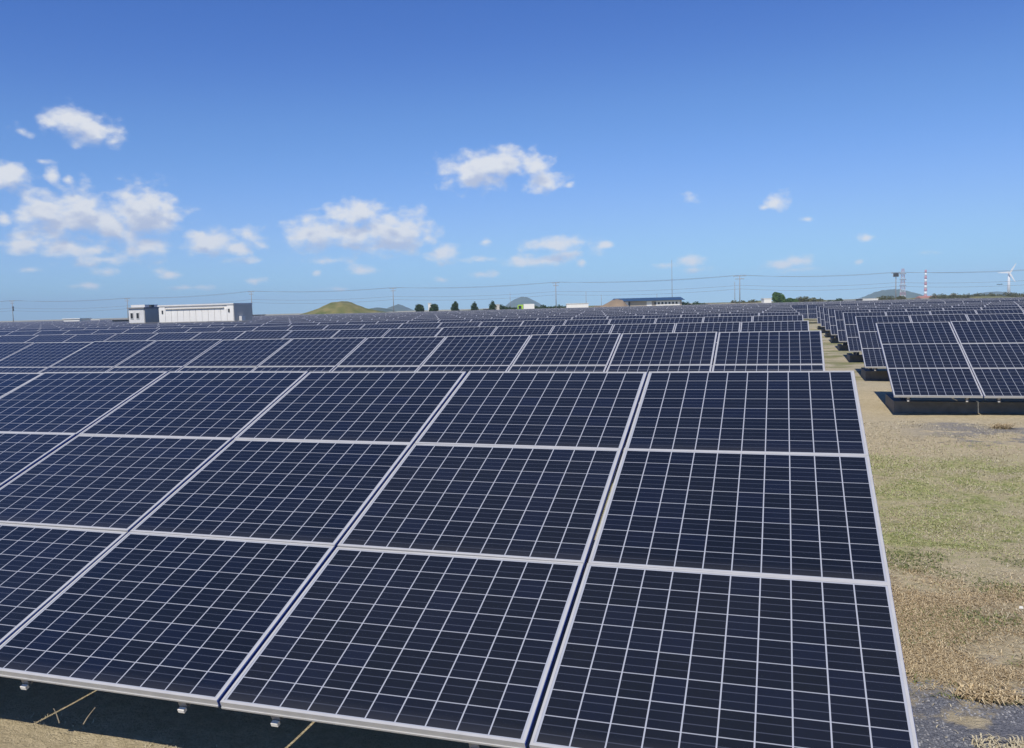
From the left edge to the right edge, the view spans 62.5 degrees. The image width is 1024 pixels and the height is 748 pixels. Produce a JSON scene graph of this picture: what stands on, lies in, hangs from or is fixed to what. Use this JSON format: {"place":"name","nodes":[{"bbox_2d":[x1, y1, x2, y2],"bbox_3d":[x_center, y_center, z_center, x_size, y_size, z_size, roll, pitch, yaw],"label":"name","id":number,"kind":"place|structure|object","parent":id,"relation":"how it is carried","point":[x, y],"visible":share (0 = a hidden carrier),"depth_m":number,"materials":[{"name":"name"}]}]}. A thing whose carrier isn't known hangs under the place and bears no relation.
{"place":"outdoors","nodes":[
{"label":"outdoors","id":0,"kind":"place"},
{"bbox_2d":[0,708,232,747],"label":"dry grass","id":1,"kind":"structure","parent":0,"point":[87,726],"depth_m":4.17,"materials":[{"name":"brown plant"}]},
{"bbox_2d":[370,307,395,311],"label":"hill","id":2,"kind":"structure","parent":0,"point":[383,309],"depth_m":1558.89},
{"bbox_2d":[386,304,414,310],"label":"hill","id":3,"kind":"structure","parent":0,"point":[397,307],"depth_m":2500.21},
{"bbox_2d":[0,295,1023,747],"bbox_3d":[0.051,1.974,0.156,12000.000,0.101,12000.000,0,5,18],"label":"ground","id":4,"kind":"structure","parent":0,"point":[122,721],"depth_m":4.74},
{"bbox_2d":[64,318,91,320],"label":"shed","id":5,"kind":"structure","parent":4,"relation":"on","point":[79,319],"depth_m":150.03,"materials":[{"name":"white paint"}]},
{"bbox_2d":[110,318,128,321],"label":"shed","id":6,"kind":"structure","parent":4,"relation":"on","point":[120,320],"depth_m":85.01,"materials":[{"name":"metal"}]},
{"bbox_2d":[127,305,158,322],"bbox_3d":[-26.525,-3.680,61.505,1.500,2.730,2.440,0,5,18],"label":"equipment cabin","id":7,"kind":"object","parent":4,"relation":"on","point":[143,313],"visible":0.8,"depth_m":60.48,"materials":[{"name":"concrete"}]},
{"bbox_2d":[157,303,252,321],"bbox_3d":[-21.703,-3.647,60.023,6.590,2.650,2.240,0,5,18],"label":"equipment container","id":8,"kind":"object","parent":4,"relation":"on","point":[209,312],"visible":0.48,"depth_m":58.98,"materials":[{"name":"white metal"}]},
{"bbox_2d":[159,307,165,321],"bbox_3d":[-24.807,-3.542,59.964,0.492,2.410,0.038,0,5,18],"label":"door panel","id":9,"kind":"structure","parent":8,"relation":"in","point":[162,316],"depth_m":59.89,"materials":[{"name":"white paint"}]},
{"bbox_2d":[165,310,171,321],"bbox_3d":[-24.313,-3.443,59.814,0.492,2.210,0.038,0,5,18],"label":"door panel","id":10,"kind":"structure","parent":8,"relation":"in","point":[168,314],"depth_m":59.74,"materials":[{"name":"white paint"}]},
{"bbox_2d":[171,310,177,321],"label":"door panel","id":11,"kind":"structure","parent":8,"relation":"in","point":[174,313],"depth_m":59.58,"materials":[{"name":"white paint"}]},
{"bbox_2d":[177,309,183,321],"bbox_3d":[-23.331,-3.443,59.498,0.492,2.210,0.038,0,5,18],"label":"door panel","id":12,"kind":"structure","parent":8,"relation":"in","point":[180,312],"depth_m":59.42,"materials":[{"name":"white paint"}]},
{"bbox_2d":[183,309,189,321],"bbox_3d":[-22.840,-3.443,59.340,0.492,2.210,0.038,0,5,18],"label":"door panel","id":13,"kind":"structure","parent":8,"relation":"in","point":[186,311],"depth_m":59.26,"materials":[{"name":"white paint"}]},
{"bbox_2d":[190,309,195,321],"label":"door panel","id":14,"kind":"structure","parent":8,"relation":"in","point":[192,311],"depth_m":59.10,"materials":[{"name":"white paint"}]},
{"bbox_2d":[196,309,202,321],"bbox_3d":[-21.858,-3.444,59.025,0.492,2.210,0.038,0,5,18],"label":"door panel","id":15,"kind":"structure","parent":8,"relation":"in","point":[198,311],"depth_m":58.95,"materials":[{"name":"white paint"}]},
{"bbox_2d":[202,309,208,320],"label":"door panel","id":16,"kind":"structure","parent":8,"relation":"in","point":[205,317],"depth_m":58.79,"materials":[{"name":"white paint"}]},
{"bbox_2d":[208,309,214,320],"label":"door panel","id":17,"kind":"structure","parent":8,"relation":"in","point":[211,313],"depth_m":58.63,"materials":[{"name":"white paint"}]},
{"bbox_2d":[214,308,220,320],"bbox_3d":[-20.384,-3.444,58.552,0.492,2.210,0.038,0,5,18],"label":"door panel","id":18,"kind":"structure","parent":8,"relation":"in","point":[217,310],"depth_m":58.47,"materials":[{"name":"white paint"}]},
{"bbox_2d":[221,308,227,320],"bbox_3d":[-19.893,-3.444,58.394,0.492,2.210,0.038,0,5,18],"label":"door panel","id":19,"kind":"structure","parent":8,"relation":"in","point":[223,310],"depth_m":58.32,"materials":[{"name":"white paint"}]},
{"bbox_2d":[227,305,233,320],"bbox_3d":[-19.405,-3.544,58.228,0.492,2.410,0.038,0,5,18],"label":"door panel","id":20,"kind":"structure","parent":8,"relation":"in","point":[230,316],"depth_m":58.15,"materials":[{"name":"white paint"}]},
{"bbox_2d":[300,301,383,314],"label":"mound","id":21,"kind":"object","parent":4,"relation":"on","point":[341,307],"visible":0.51,"depth_m":291.80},
{"bbox_2d":[6,306,771,324],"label":"solar array","id":22,"kind":"object","parent":4,"relation":"on","point":[467,313],"visible":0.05,"depth_m":71.17,"materials":[{"name":"glass"}]},
{"bbox_2d":[0,306,790,325],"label":"solar array","id":23,"kind":"object","parent":4,"relation":"on","point":[453,314],"visible":0.11,"depth_m":65.47,"materials":[{"name":"glass"}]},
{"bbox_2d":[0,308,792,326],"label":"solar array","id":24,"kind":"object","parent":4,"relation":"on","point":[413,317],"visible":0.06,"depth_m":53.46,"materials":[{"name":"glass"}]},
{"bbox_2d":[0,309,793,327],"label":"solar array","id":25,"kind":"object","parent":4,"relation":"on","point":[417,318],"visible":0.12,"depth_m":46.58,"materials":[{"name":"glass"}]},
{"bbox_2d":[3,307,791,325],"bbox_3d":[-24.131,-3.210,64.448,86.436,1.665,3.006,0,5,18],"label":"solar array","id":26,"kind":"object","parent":4,"relation":"on","point":[457,315],"visible":0.06,"depth_m":58.61,"materials":[{"name":"glass"}]},
{"bbox_2d":[0,310,795,328],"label":"solar array","id":27,"kind":"object","parent":4,"relation":"on","point":[419,319],"visible":0.13,"depth_m":39.75,"materials":[{"name":"glass"}]},
{"bbox_2d":[0,312,798,330],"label":"solar array","id":28,"kind":"object","parent":4,"relation":"on","point":[479,320],"visible":0.15,"depth_m":33.01,"materials":[{"name":"glass"}]},
{"bbox_2d":[0,315,802,335],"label":"solar array","id":29,"kind":"object","parent":4,"relation":"on","point":[499,323],"visible":0.13,"depth_m":26.16,"materials":[{"name":"glass"}]},
{"bbox_2d":[0,321,808,370],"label":"solar array","id":30,"kind":"object","parent":4,"relation":"on","point":[717,327],"visible":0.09,"depth_m":19.27,"materials":[{"name":"blue"}]},
{"bbox_2d":[0,331,824,450],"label":"solar array","id":31,"kind":"object","parent":4,"relation":"on","point":[737,351],"visible":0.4,"depth_m":12.11,"materials":[{"name":"blue"}]},
{"bbox_2d":[414,304,423,311],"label":"tree","id":32,"kind":"object","parent":4,"relation":"on","point":[419,308],"visible":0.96,"depth_m":261.50,"materials":[{"name":"green plant"}]},
{"bbox_2d":[429,304,438,310],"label":"tree","id":33,"kind":"object","parent":4,"relation":"on","point":[434,307],"visible":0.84,"depth_m":261.22,"materials":[{"name":"green plant"}]},
{"bbox_2d":[451,301,459,310],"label":"tree","id":34,"kind":"object","parent":4,"relation":"on","point":[455,305],"visible":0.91,"depth_m":261.61,"materials":[{"name":"green plant"}]},
{"bbox_2d":[0,371,917,747],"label":"solar array","id":35,"kind":"object","parent":4,"relation":"on","point":[404,553],"visible":1,"depth_m":4.21,"materials":[{"name":"blue"}]},
{"bbox_2d":[23,299,906,321],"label":"solar array","id":36,"kind":"object","parent":4,"relation":"on","point":[583,307],"visible":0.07,"depth_m":203.08,"materials":[{"name":"glass"}]},
{"bbox_2d":[27,299,908,321],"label":"solar array","id":37,"kind":"object","parent":4,"relation":"on","point":[547,308],"visible":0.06,"depth_m":192.51,"materials":[{"name":"glass"}]},
{"bbox_2d":[471,302,477,309],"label":"tree","id":38,"kind":"object","parent":4,"relation":"on","point":[474,306],"visible":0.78,"depth_m":261.74,"materials":[{"name":"green plant"}]},
{"bbox_2d":[488,300,496,309],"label":"tree","id":39,"kind":"object","parent":4,"relation":"on","point":[492,306],"visible":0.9,"depth_m":261.55,"materials":[{"name":"green plant"}]},
{"bbox_2d":[28,298,966,321],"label":"solar array","id":40,"kind":"object","parent":4,"relation":"on","point":[604,307],"visible":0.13,"depth_m":163.49,"materials":[{"name":"glass"}]},
{"bbox_2d":[12,298,1000,322],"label":"solar array","id":41,"kind":"object","parent":4,"relation":"on","point":[579,308],"visible":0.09,"depth_m":121.93,"materials":[{"name":"glass"}]},
{"bbox_2d":[499,304,517,309],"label":"bush","id":42,"kind":"object","parent":4,"relation":"on","point":[501,307],"visible":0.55,"depth_m":300.28,"materials":[{"name":"green plant"}]},
{"bbox_2d":[0,299,1023,324],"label":"solar array","id":43,"kind":"object","parent":4,"relation":"on","point":[808,311],"visible":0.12,"depth_m":72.01,"materials":[{"name":"glass"}]},
{"bbox_2d":[0,298,1023,323],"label":"solar array","id":44,"kind":"object","parent":4,"relation":"on","point":[587,309],"visible":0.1,"depth_m":91.90,"materials":[{"name":"glass"}]},
{"bbox_2d":[2,297,1021,322],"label":"solar array","id":45,"kind":"object","parent":4,"relation":"on","point":[615,307],"visible":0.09,"depth_m":133.83,"materials":[{"name":"glass"}]},
{"bbox_2d":[12,299,1018,323],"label":"solar array","id":46,"kind":"object","parent":4,"relation":"on","point":[592,309],"visible":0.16,"depth_m":84.33,"materials":[{"name":"glass"}]},
{"bbox_2d":[11,297,1023,322],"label":"solar array","id":47,"kind":"object","parent":4,"relation":"on","point":[618,307],"visible":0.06,"depth_m":127.26,"materials":[{"name":"glass"}]},
{"bbox_2d":[24,298,1015,322],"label":"solar array","id":48,"kind":"object","parent":4,"relation":"on","point":[600,308],"visible":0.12,"depth_m":112.92,"materials":[{"name":"glass"}]},
{"bbox_2d":[517,304,533,308],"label":"box truck","id":49,"kind":"object","parent":4,"relation":"on","point":[528,306],"visible":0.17,"depth_m":262.08,"materials":[{"name":"white paint"}]},
{"bbox_2d":[34,298,1022,322],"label":"solar array","id":50,"kind":"object","parent":4,"relation":"on","point":[612,308],"visible":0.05,"depth_m":105.26,"materials":[{"name":"glass"}]},
{"bbox_2d":[534,304,555,308],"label":"bush","id":51,"kind":"object","parent":4,"relation":"on","point":[537,307],"visible":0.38,"depth_m":300.39,"materials":[{"name":"green plant"}]},
{"bbox_2d":[566,303,587,307],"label":"site cabin","id":52,"kind":"object","parent":4,"relation":"on","point":[575,305],"visible":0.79,"depth_m":265.06,"materials":[{"name":"white metal"}]},
{"bbox_2d":[599,299,627,306],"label":"earth pile","id":53,"kind":"object","parent":4,"relation":"on","point":[616,303],"visible":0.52,"depth_m":249.72,"materials":[{"name":"beige soil"}]},
{"bbox_2d":[613,297,684,305],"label":"workshop","id":54,"kind":"structure","parent":4,"relation":"on","point":[659,301],"depth_m":258.12,"materials":[{"name":"white paint"}]},
{"bbox_2d":[682,301,704,304],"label":"bush","id":55,"kind":"object","parent":4,"relation":"on","point":[687,303],"visible":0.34,"depth_m":262.35,"materials":[{"name":"green plant"}]},
{"bbox_2d":[733,275,743,303],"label":"utility pole","id":56,"kind":"object","parent":4,"relation":"on","point":[739,287],"visible":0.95,"depth_m":255.27,"materials":[{"name":"concrete"}]},
{"bbox_2d":[5,281,1008,308],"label":"overhead wire","id":57,"kind":"object","parent":56,"relation":"attached to","point":[559,291],"visible":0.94,"depth_m":274.86,"materials":[{"name":"grey metal"}]},
{"bbox_2d":[3,285,1013,311],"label":"overhead wire","id":58,"kind":"object","parent":56,"relation":"attached to","point":[546,295],"visible":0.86,"depth_m":279.26,"materials":[{"name":"grey metal"}]},
{"bbox_2d":[9,270,1009,300],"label":"overhead wire","id":59,"kind":"object","parent":56,"relation":"attached to","point":[630,281],"visible":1,"depth_m":260.48,"materials":[{"name":"grey metal"}]},
{"bbox_2d":[2,270,1023,301],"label":"overhead wire","id":60,"kind":"object","parent":56,"relation":"attached to","point":[499,286],"visible":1,"depth_m":279.20,"materials":[{"name":"grey metal"}]},
{"bbox_2d":[732,299,760,302],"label":"bush","id":61,"kind":"object","parent":4,"relation":"on","point":[749,301],"visible":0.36,"depth_m":300.20,"materials":[{"name":"green plant"}]},
{"bbox_2d":[761,298,770,302],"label":"hut","id":62,"kind":"object","parent":4,"relation":"on","point":[765,300],"visible":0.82,"depth_m":262.08,"materials":[{"name":"white paint"}]},
{"bbox_2d":[771,292,785,302],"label":"tree","id":63,"kind":"object","parent":4,"relation":"on","point":[777,297],"visible":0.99,"depth_m":269.27,"materials":[{"name":"green plant"}]},
{"bbox_2d":[781,298,798,302],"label":"bush","id":64,"kind":"object","parent":4,"relation":"on","point":[790,300],"visible":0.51,"depth_m":268.12,"materials":[{"name":"green plant"}]},
{"bbox_2d":[796,296,824,301],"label":"bush","id":65,"kind":"object","parent":4,"relation":"on","point":[804,299],"visible":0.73,"depth_m":289.68,"materials":[{"name":"green plant"}]},
{"bbox_2d":[877,295,905,299],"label":"bush","id":66,"kind":"object","parent":4,"relation":"on","point":[892,298],"visible":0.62,"depth_m":309.74,"materials":[{"name":"green plant"}]},
{"bbox_2d":[891,273,898,299],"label":"utility pole","id":67,"kind":"object","parent":4,"relation":"on","point":[895,274],"visible":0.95,"depth_m":248.00,"materials":[{"name":"metal"}]},
{"bbox_2d":[899,269,905,296],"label":"lattice tower","id":68,"kind":"structure","parent":4,"relation":"on","point":[902,279],"depth_m":1999.08,"materials":[{"name":"grey metal"}]},
{"bbox_2d":[816,301,1023,329],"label":"solar array","id":69,"kind":"object","parent":4,"relation":"on","point":[818,317],"visible":0.16,"depth_m":55.77,"materials":[{"name":"glass"}]},
{"bbox_2d":[819,302,1023,332],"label":"solar array","id":70,"kind":"object","parent":4,"relation":"on","point":[822,319],"visible":0.16,"depth_m":50.10,"materials":[{"name":"glass"}]},
{"bbox_2d":[823,303,1023,336],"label":"solar array","id":71,"kind":"object","parent":4,"relation":"on","point":[826,320],"visible":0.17,"depth_m":44.50,"materials":[{"name":"glass"}]},
{"bbox_2d":[924,270,926,295],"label":"chimney","id":72,"kind":"object","parent":4,"relation":"on","point":[925,285],"visible":0.84,"depth_m":2200.54,"materials":[{"name":"red paint"}]},
{"bbox_2d":[828,304,1023,342],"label":"solar array","id":73,"kind":"object","parent":4,"relation":"on","point":[832,322],"visible":0.15,"depth_m":38.63,"materials":[{"name":"glass"}]},
{"bbox_2d":[834,306,1023,350],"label":"solar array","id":74,"kind":"object","parent":4,"relation":"on","point":[841,331],"visible":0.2,"depth_m":32.92,"materials":[{"name":"glass"}]},
{"bbox_2d":[843,309,1023,361],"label":"solar array","id":75,"kind":"object","parent":4,"relation":"on","point":[853,340],"visible":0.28,"depth_m":27.15,"materials":[{"name":"glass"}]},
{"bbox_2d":[855,313,1023,380],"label":"solar array","id":76,"kind":"object","parent":4,"relation":"on","point":[872,352],"visible":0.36,"depth_m":21.39,"materials":[{"name":"blue"}]},
{"bbox_2d":[863,420,1023,744],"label":"dry grass","id":77,"kind":"structure","parent":4,"relation":"on","point":[970,437],"depth_m":7.92,"materials":[{"name":"plant"}]},
{"bbox_2d":[865,435,1023,669],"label":"bleached straw","id":78,"kind":"object","parent":4,"relation":"on","point":[915,469],"visible":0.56,"depth_m":8.73,"materials":[{"name":"beige plant"}]},
{"bbox_2d":[868,432,1023,592],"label":"green grass","id":79,"kind":"structure","parent":4,"relation":"on","point":[926,490],"depth_m":8.27,"materials":[{"name":"plant"}]},
{"bbox_2d":[875,320,1023,413],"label":"solar array","id":80,"kind":"object","parent":4,"relation":"on","point":[974,359],"visible":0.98,"depth_m":14.67,"materials":[{"name":"blue"}]},
{"bbox_2d":[885,544,1023,704],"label":"weeds","id":81,"kind":"object","parent":4,"relation":"on","point":[962,613],"visible":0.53,"depth_m":5.36,"materials":[{"name":"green plant"}]},
{"bbox_2d":[887,559,1023,701],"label":"straw","id":82,"kind":"object","parent":4,"relation":"on","point":[944,662],"visible":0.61,"depth_m":5.01,"materials":[{"name":"beige plant"}]},
{"bbox_2d":[929,292,1023,298],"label":"bush","id":83,"kind":"object","parent":4,"relation":"on","point":[951,295],"visible":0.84,"depth_m":390.41,"materials":[{"name":"green plant"}]},
{"bbox_2d":[970,732,1023,747],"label":"grass tuft","id":84,"kind":"object","parent":4,"relation":"on","point":[1020,744],"visible":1,"depth_m":3.75,"materials":[{"name":"beige plant"}]},
{"bbox_2d":[990,422,1018,428],"bbox_3d":[7.233,0.764,12.389,0.564,0.079,0.538,0,5,18],"label":"grass tuft","id":85,"kind":"object","parent":4,"relation":"on","point":[1001,426],"visible":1,"depth_m":12.38,"materials":[{"name":"brown plant"}]},
{"bbox_2d":[998,264,1015,293],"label":"wind turbine","id":86,"kind":"object","parent":4,"relation":"on","point":[1008,283],"visible":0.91,"depth_m":2293.95,"materials":[{"name":"white paint"}]},
{"bbox_2d":[0,0,1023,320],"label":"sky","id":87,"kind":"structure","parent":0,"point":[151,150],"materials":[{"name":"blue"}]},
{"bbox_2d":[506,297,542,307],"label":"hill","id":88,"kind":"structure","parent":0,"point":[520,301],"depth_m":2858.93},
{"bbox_2d":[460,298,909,310],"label":"ridge","id":89,"kind":"structure","parent":0,"point":[689,303],"depth_m":682.01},
{"bbox_2d":[858,289,923,298],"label":"hill","id":90,"kind":"structure","parent":0,"point":[890,292],"depth_m":2347.04,"materials":[{"name":"grey"}]},
{"bbox_2d":[907,677,1023,747],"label":"gravel","id":91,"kind":"structure","parent":0,"point":[968,710],"depth_m":4.05,"materials":[{"name":"grey gravel"}]},
{"bbox_2d":[943,680,1023,708],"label":"grass tuft","id":92,"kind":"object","parent":91,"relation":"on","point":[981,693],"visible":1,"depth_m":4.17,"materials":[{"name":"beige plant"}]},
{"bbox_2d":[910,295,1022,298],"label":"ridge","id":93,"kind":"structure","parent":0,"point":[984,297],"depth_m":387.10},
{"bbox_2d":[915,296,935,298],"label":"house","id":94,"kind":"structure","parent":93,"relation":"on","point":[922,297],"depth_m":421.56,"materials":[{"name":"tile"}]},
{"bbox_2d":[972,291,1020,294],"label":"hill","id":95,"kind":"structure","parent":0,"point":[996,292],"depth_m":2765.07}
]}

